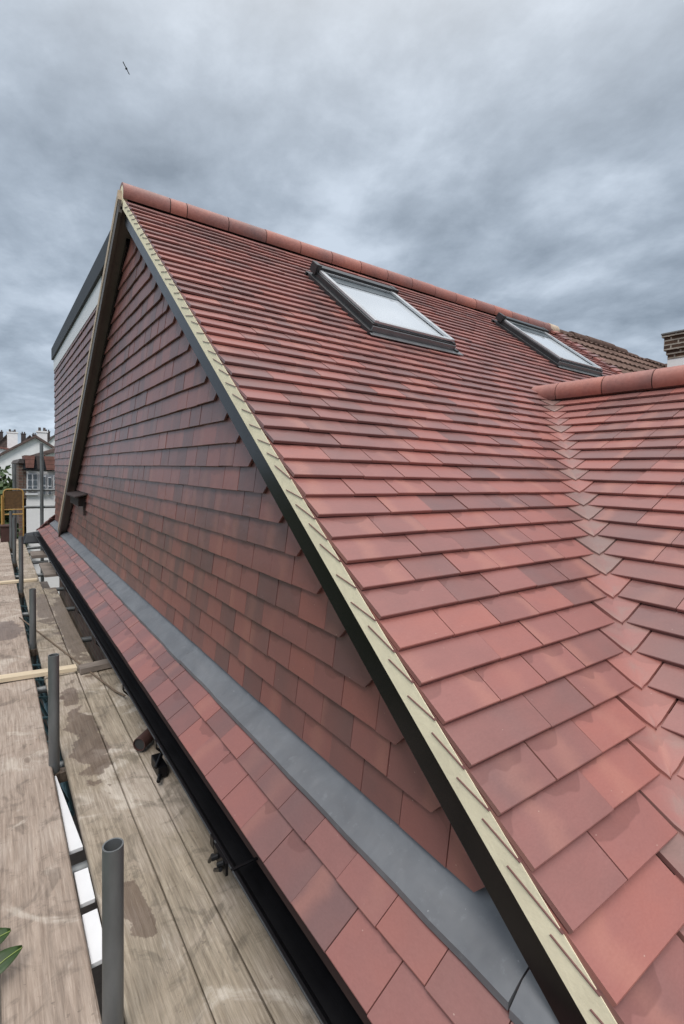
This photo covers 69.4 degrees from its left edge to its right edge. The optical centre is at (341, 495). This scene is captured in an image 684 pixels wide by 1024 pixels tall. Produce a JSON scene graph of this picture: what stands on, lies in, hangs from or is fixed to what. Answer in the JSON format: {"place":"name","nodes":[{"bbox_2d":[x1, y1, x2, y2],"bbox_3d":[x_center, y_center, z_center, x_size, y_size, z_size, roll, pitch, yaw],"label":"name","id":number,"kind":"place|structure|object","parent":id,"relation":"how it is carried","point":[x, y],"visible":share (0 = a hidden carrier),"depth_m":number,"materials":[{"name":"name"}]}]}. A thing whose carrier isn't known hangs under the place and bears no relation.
{"place":"outdoors","nodes":[
{"label":"outdoors","id":0,"kind":"place"},
{"bbox_2d":[0,430,13,447],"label":"distant house","id":1,"kind":"structure","parent":0,"point":[3,441],"depth_m":78.27,"materials":[{"name":"brown brick"}]},
{"bbox_2d":[0,429,17,452],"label":"white chimney house","id":2,"kind":"structure","parent":0,"point":[12,439],"depth_m":51.55,"materials":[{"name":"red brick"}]},
{"bbox_2d":[8,523,27,547],"bbox_3d":[-9.261,2.871,12.973,2.244,4.822,2.078,3,3,36],"label":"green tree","id":3,"kind":"object","parent":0,"point":[18,529],"visible":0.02,"depth_m":12.90,"materials":[{"name":"green plant"}]},
{"bbox_2d":[0,427,54,482],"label":"white gable house","id":4,"kind":"structure","parent":0,"point":[30,446],"depth_m":35.87,"materials":[{"name":"white paint"}]},
{"bbox_2d":[21,432,35,441],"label":"distant house","id":5,"kind":"structure","parent":0,"point":[23,437],"depth_m":81.67,"materials":[{"name":"brown brick"}]},
{"bbox_2d":[22,455,58,592],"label":"bay house","id":6,"kind":"structure","parent":0,"point":[31,471],"depth_m":12.98,"materials":[{"name":"white paint"}]},
{"bbox_2d":[27,474,37,491],"bbox_3d":[-8.060,-0.324,12.844,0.228,0.475,0.115,-1,3,-35],"label":"window","id":7,"kind":"structure","parent":6,"relation":"in","point":[32,481],"depth_m":12.81,"materials":[{"name":"white glass"}]},
{"bbox_2d":[44,476,45,494],"bbox_3d":[-7.860,-0.264,12.989,0.114,0.503,0.115,-1,3,-35],"label":"window","id":8,"kind":"structure","parent":6,"relation":"in","point":[44,476],"depth_m":12.98,"materials":[{"name":"white plastic"}]},
{"bbox_2d":[47,477,50,494],"bbox_3d":[-7.748,-0.251,13.069,0.085,0.475,0.115,-1,3,-35],"label":"window","id":9,"kind":"structure","parent":6,"relation":"in","point":[48,478],"depth_m":13.03,"materials":[{"name":"white plastic"}]},
{"bbox_2d":[53,475,54,491],"bbox_3d":[-7.579,-0.315,13.184,0.228,0.447,0.115,-1,3,-35],"label":"window","id":10,"kind":"structure","parent":6,"relation":"in","point":[53,475],"depth_m":13.09,"materials":[{"name":"white plastic"}]},
{"bbox_2d":[33,448,54,455],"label":"green roof house","id":11,"kind":"structure","parent":0,"point":[49,452],"depth_m":24.38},
{"bbox_2d":[46,429,54,445],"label":"distant house","id":12,"kind":"structure","parent":0,"point":[50,440],"depth_m":79.43,"materials":[{"name":"white paint"}]},
{"bbox_2d":[0,581,125,1023],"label":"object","id":13,"kind":"structure","parent":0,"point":[77,857],"depth_m":2.60,"materials":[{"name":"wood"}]},
{"bbox_2d":[0,0,683,443],"label":"sky","id":14,"kind":"structure","parent":0,"point":[523,157],"materials":[{"name":"grey"}]},
{"bbox_2d":[549,323,683,373],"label":"neighbour house","id":15,"kind":"structure","parent":0,"point":[615,359],"depth_m":7.81,"materials":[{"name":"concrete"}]},
{"bbox_3d":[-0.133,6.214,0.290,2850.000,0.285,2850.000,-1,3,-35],"label":"ground","id":16,"kind":"structure","parent":0,"visible":0},
{"bbox_2d":[0,465,10,483],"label":"green tree","id":17,"kind":"object","parent":16,"relation":"on","point":[2,474],"visible":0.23,"depth_m":22.66,"materials":[{"name":"green plant"}]},
{"bbox_2d":[0,467,12,523],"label":"green tree","id":18,"kind":"object","parent":16,"relation":"on","point":[3,486],"visible":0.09,"depth_m":15.18,"materials":[{"name":"green plant"}]},
{"bbox_2d":[11,459,23,535],"bbox_3d":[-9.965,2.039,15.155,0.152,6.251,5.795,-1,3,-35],"label":"brick side house","id":19,"kind":"structure","parent":16,"relation":"on","point":[19,472],"depth_m":12.78,"materials":[{"name":"brown brick"}]},
{"bbox_2d":[33,182,683,1023],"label":"loft house","id":20,"kind":"structure","parent":16,"relation":"on","point":[371,580],"depth_m":1.90,"materials":[{"name":"red tile"}]},
{"bbox_2d":[39,562,57,576],"bbox_3d":[-4.099,1.039,6.951,0.228,0.038,0.950,-1,3,-35],"label":"board offcut","id":21,"kind":"object","parent":20,"relation":"on","point":[47,569],"visible":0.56,"depth_m":6.82,"materials":[{"name":"brown wood"}]},
{"bbox_2d":[71,860,89,879],"bbox_3d":[-1.427,1.437,1.585,1.938,0.048,0.048,-1,3,-35],"label":"cross tube","id":22,"kind":"object","parent":20,"relation":"attached to","point":[79,866],"depth_m":1.88,"materials":[{"name":"metal"}]},
{"bbox_2d":[0,678,101,1023],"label":"scaffold board","id":23,"kind":"object","parent":22,"relation":"on","point":[46,976],"visible":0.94,"depth_m":1.72,"materials":[{"name":"brown wood"}]},
{"bbox_2d":[82,909,101,968],"bbox_3d":[-0.794,1.416,1.582,0.048,0.016,0.200,-1,3,-35],"label":"white plank","id":24,"kind":"object","parent":23,"relation":"attached to","point":[91,923],"visible":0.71,"depth_m":1.58,"materials":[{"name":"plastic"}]},
{"bbox_2d":[77,671,273,1023],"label":"scaffold board","id":25,"kind":"object","parent":22,"relation":"on","point":[229,990],"visible":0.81,"depth_m":1.74,"materials":[{"name":"brown wood"}]},
{"bbox_2d":[78,659,111,674],"bbox_3d":[-1.768,1.242,3.608,0.286,0.042,0.094,-1,4,-41],"label":"timber block","id":26,"kind":"object","parent":25,"relation":"on","point":[94,666],"depth_m":3.56,"materials":[{"name":"brown wood"}]},
{"bbox_2d":[98,668,319,1023],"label":"scaffold board","id":27,"kind":"object","parent":22,"relation":"on","point":[283,998],"visible":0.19,"depth_m":1.70,"materials":[{"name":"brown wood"}]},
{"bbox_2d":[133,728,153,750],"bbox_3d":[-1.038,1.287,2.624,0.068,0.068,0.146,2,3,9],"label":"pipe offcut","id":28,"kind":"object","parent":27,"relation":"on","point":[143,740],"visible":0.7,"depth_m":2.56,"materials":[{"name":"brown plastic"}]},
{"bbox_2d":[151,753,166,782],"bbox_3d":[-0.876,1.296,2.371,0.059,0.088,0.196,0,3,-30],"label":"coupler clip","id":29,"kind":"object","parent":27,"relation":"on","point":[159,764],"visible":0.84,"depth_m":2.35,"materials":[{"name":"black metal"}]},
{"bbox_2d":[304,260,463,355],"bbox_3d":[0.334,-1.541,4.081,0.955,0.792,0.935,-1,3,-35],"label":"roof window","id":30,"kind":"structure","parent":20,"relation":"in","point":[377,307],"depth_m":3.94,"materials":[{"name":"grey glass"}]},
{"bbox_2d":[491,312,603,376],"bbox_3d":[2.450,-1.767,5.857,0.993,0.784,0.926,-1,3,-35],"label":"roof window","id":31,"kind":"structure","parent":20,"relation":"in","point":[537,338],"depth_m":5.72,"materials":[{"name":"grey glass"}]},
{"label":"cross tube","id":32,"kind":"object","parent":20,"relation":"attached to","visible":0},
{"bbox_2d":[45,674,214,1023],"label":"scaffold board","id":33,"kind":"object","parent":32,"relation":"on","point":[161,984],"visible":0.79,"depth_m":1.75,"materials":[{"name":"brown wood"}]},
{"bbox_2d":[55,776,82,854],"bbox_3d":[-1.206,1.379,2.168,0.048,0.016,0.570,-1,3,-35],"label":"white plank","id":34,"kind":"object","parent":33,"relation":"attached to","point":[74,843],"visible":1,"depth_m":2.05,"materials":[{"name":"plastic"}]},
{"bbox_2d":[74,867,94,907],"bbox_3d":[-0.924,1.404,1.769,0.046,0.016,0.162,-1,3,-35],"label":"white plank","id":35,"kind":"object","parent":33,"relation":"attached to","point":[84,888],"visible":1,"depth_m":1.76,"materials":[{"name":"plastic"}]},
{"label":"path","id":36,"kind":"structure","parent":0,"visible":0},
{"bbox_2d":[9,511,12,558],"bbox_3d":[-6.043,2.906,9.059,0.097,5.254,0.095,-1,3,-35],"label":"scaffold pole","id":37,"kind":"object","parent":36,"relation":"on","point":[10,531],"visible":0.22,"depth_m":8.94,"materials":[{"name":"metal"}]},
{"bbox_2d":[26,546,39,549],"bbox_3d":[-6.487,0.994,8.755,1.938,0.048,0.048,-1,3,-35],"label":"cross tube","id":38,"kind":"object","parent":37,"relation":"attached to","point":[36,547],"visible":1,"depth_m":9.24,"materials":[{"name":"metal"}]},
{"bbox_2d":[16,539,37,577],"bbox_3d":[-5.313,0.998,8.199,0.194,0.042,4.161,-1,3,-35],"label":"scaffold board","id":39,"kind":"object","parent":38,"relation":"on","point":[29,569],"visible":0.49,"depth_m":7.43,"materials":[{"name":"brown wood"}]},
{"bbox_2d":[23,531,39,543],"bbox_3d":[-5.914,0.796,9.557,0.461,0.213,0.456,-1,3,-35],"label":"dark tarpaulin","id":40,"kind":"object","parent":39,"relation":"on","point":[30,538],"visible":0.46,"depth_m":9.35,"materials":[{"name":"black plastic"}]},
{"bbox_2d":[30,550,47,558],"bbox_3d":[-4.915,0.963,8.058,0.285,0.052,0.475,-1,3,-35],"label":"board offcut","id":41,"kind":"object","parent":39,"relation":"on","point":[37,554],"visible":0.56,"depth_m":7.89,"materials":[{"name":"brown wood"}]},
{"bbox_2d":[12,464,16,538],"bbox_3d":[-6.733,2.411,10.182,0.066,6.108,0.066,-1,3,-35],"label":"scaffold pole","id":42,"kind":"object","parent":36,"relation":"on","point":[14,479],"visible":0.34,"depth_m":10.04,"materials":[{"name":"metal"}]},
{"bbox_2d":[12,517,17,575],"bbox_3d":[-5.082,2.977,7.704,0.097,5.280,0.095,-1,3,-35],"label":"scaffold pole","id":43,"kind":"object","parent":36,"relation":"on","point":[14,563],"visible":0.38,"depth_m":7.58,"materials":[{"name":"metal"}]},
{"bbox_2d":[16,560,47,563],"bbox_3d":[-5.530,1.078,7.399,1.938,0.048,0.048,-1,3,-35],"label":"cross tube","id":44,"kind":"object","parent":43,"relation":"attached to","point":[38,562],"visible":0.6,"depth_m":7.87,"materials":[{"name":"metal"}]},
{"bbox_2d":[11,556,74,816],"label":"lattice beam","id":45,"kind":"structure","parent":43,"relation":"attached to","point":[64,786],"depth_m":3.66,"materials":[{"name":"black metal"}]},
{"bbox_2d":[15,573,43,578],"bbox_3d":[-4.901,1.133,6.507,1.938,0.048,0.048,-1,3,-35],"label":"cross tube","id":46,"kind":"object","parent":45,"relation":"on","point":[39,575],"depth_m":6.93,"materials":[{"name":"metal"}]},
{"bbox_2d":[0,540,14,578],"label":"scaffold board","id":47,"kind":"object","parent":46,"relation":"on","point":[6,568],"visible":0.82,"depth_m":7.47,"materials":[{"name":"brown wood"}]},
{"bbox_2d":[0,524,8,541],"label":"brown crate","id":48,"kind":"object","parent":47,"relation":"on","point":[4,532],"visible":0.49,"depth_m":9.46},
{"bbox_2d":[1,489,23,535],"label":"ladder gate","id":49,"kind":"structure","parent":47,"relation":"on","point":[14,500],"depth_m":9.73,"materials":[{"name":"yellow metal"}]},
{"bbox_2d":[37,685,46,693],"bbox_3d":[-2.493,1.343,3.096,1.938,0.048,0.048,-1,3,-35],"label":"cross tube","id":50,"kind":"object","parent":45,"relation":"on","point":[41,689],"depth_m":3.38,"materials":[{"name":"metal"}]},
{"bbox_2d":[43,587,92,673],"bbox_3d":[-2.689,1.211,4.767,0.132,0.041,2.926,-1,3,-35],"label":"scaffold board","id":51,"kind":"object","parent":50,"relation":"on","point":[75,645],"visible":0.75,"depth_m":4.45,"materials":[{"name":"brown wood"}]},
{"bbox_3d":[-0.726,1.438,0.857,0.222,0.041,5.890,-1,3,-35],"label":"scaffold board","id":52,"kind":"object","parent":50,"relation":"on","visible":0},
{"bbox_2d":[0,928,22,973],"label":"laurel sprig","id":53,"kind":"object","parent":52,"relation":"on","point":[9,955],"visible":1,"depth_m":1.42,"materials":[{"name":"green plant"}]},
{"bbox_2d":[22,606,74,616],"bbox_3d":[-3.697,1.238,4.802,1.938,0.048,0.048,-1,3,-35],"label":"cross tube","id":54,"kind":"object","parent":45,"relation":"on","point":[26,614],"visible":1,"depth_m":5.30,"materials":[{"name":"metal"}]},
{"bbox_2d":[0,577,32,683],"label":"scaffold board","id":55,"kind":"object","parent":54,"relation":"on","point":[15,657],"visible":0.89,"depth_m":4.26,"materials":[{"name":"brown wood"}]},
{"bbox_2d":[0,664,76,682],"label":"timber batten","id":56,"kind":"object","parent":55,"relation":"on","point":[31,674],"visible":1,"depth_m":3.43,"materials":[{"name":"beige wood"}]},
{"bbox_2d":[23,577,75,681],"bbox_3d":[-3.044,1.193,4.981,0.194,0.040,3.686,-1,3,-35],"label":"scaffold board","id":57,"kind":"object","parent":54,"relation":"on","point":[47,626],"visible":0.69,"depth_m":4.39,"materials":[{"name":"brown wood"}]},
{"bbox_2d":[0,578,36,584],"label":"timber batten","id":58,"kind":"object","parent":57,"relation":"on","point":[17,581],"visible":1,"depth_m":6.17,"materials":[{"name":"beige wood"}]},
{"bbox_2d":[19,617,125,696],"bbox_3d":[-2.239,1.222,3.938,2.376,0.030,0.011,4,4,43],"label":"cord","id":59,"kind":"object","parent":57,"relation":"on","point":[98,678],"visible":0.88,"depth_m":3.72,"materials":[{"name":"brown"}]},
{"bbox_2d":[18,536,24,610],"bbox_3d":[-3.847,3.105,5.964,0.097,5.239,0.095,-1,3,-35],"label":"scaffold pole","id":60,"kind":"object","parent":36,"relation":"on","point":[21,572],"visible":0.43,"depth_m":5.85,"materials":[{"name":"metal"}]},
{"bbox_2d":[18,587,63,592],"bbox_3d":[-4.299,1.186,5.655,1.938,0.048,0.048,-1,3,-35],"label":"cross tube","id":61,"kind":"object","parent":60,"relation":"attached to","point":[60,588],"visible":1,"depth_m":6.18,"materials":[{"name":"metal"}]},
{"bbox_2d":[29,588,37,682],"bbox_3d":[-2.587,3.301,4.175,0.097,5.067,0.095,-1,3,-35],"label":"scaffold pole","id":62,"kind":"object","parent":36,"relation":"on","point":[32,623],"visible":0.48,"depth_m":4.06,"materials":[{"name":"metal"}]},
{"bbox_2d":[29,636,91,647],"bbox_3d":[-3.041,1.296,3.872,1.938,0.048,0.048,-1,3,-35],"label":"cross tube","id":63,"kind":"object","parent":62,"relation":"attached to","point":[87,639],"visible":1,"depth_m":4.39,"materials":[{"name":"metal"}]},
{"bbox_2d":[40,443,43,581],"bbox_3d":[-6.438,2.174,10.609,0.066,6.555,0.066,-1,3,-35],"label":"scaffold pole","id":64,"kind":"object","parent":36,"relation":"on","point":[41,493],"visible":0.34,"depth_m":10.48,"materials":[{"name":"metal"}]},
{"bbox_2d":[17,489,54,491],"bbox_3d":[-5.924,-0.116,10.889,2.071,0.056,0.056,-1,3,-35],"label":"guard rail","id":65,"kind":"object","parent":64,"relation":"attached to","point":[27,490],"visible":0.12,"depth_m":10.44,"materials":[{"name":"metal"}]},
{"bbox_2d":[18,505,54,508],"bbox_3d":[-5.931,0.245,10.906,2.071,0.056,0.056,-1,3,-35],"label":"guard rail","id":66,"kind":"object","parent":64,"relation":"attached to","point":[32,507],"visible":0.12,"depth_m":10.46,"materials":[{"name":"metal"}]},
{"bbox_2d":[48,653,67,805],"bbox_3d":[-1.455,3.357,2.533,0.097,5.157,0.095,-1,3,-35],"label":"scaffold pole","id":67,"kind":"object","parent":36,"relation":"on","point":[54,721],"visible":0.34,"depth_m":2.42,"materials":[{"name":"metal"}]},
{"bbox_2d":[102,837,123,1023],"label":"scaffold pole","id":68,"kind":"object","parent":36,"relation":"on","point":[112,930],"visible":1,"depth_m":1.18,"materials":[{"name":"metal"}]}
]}

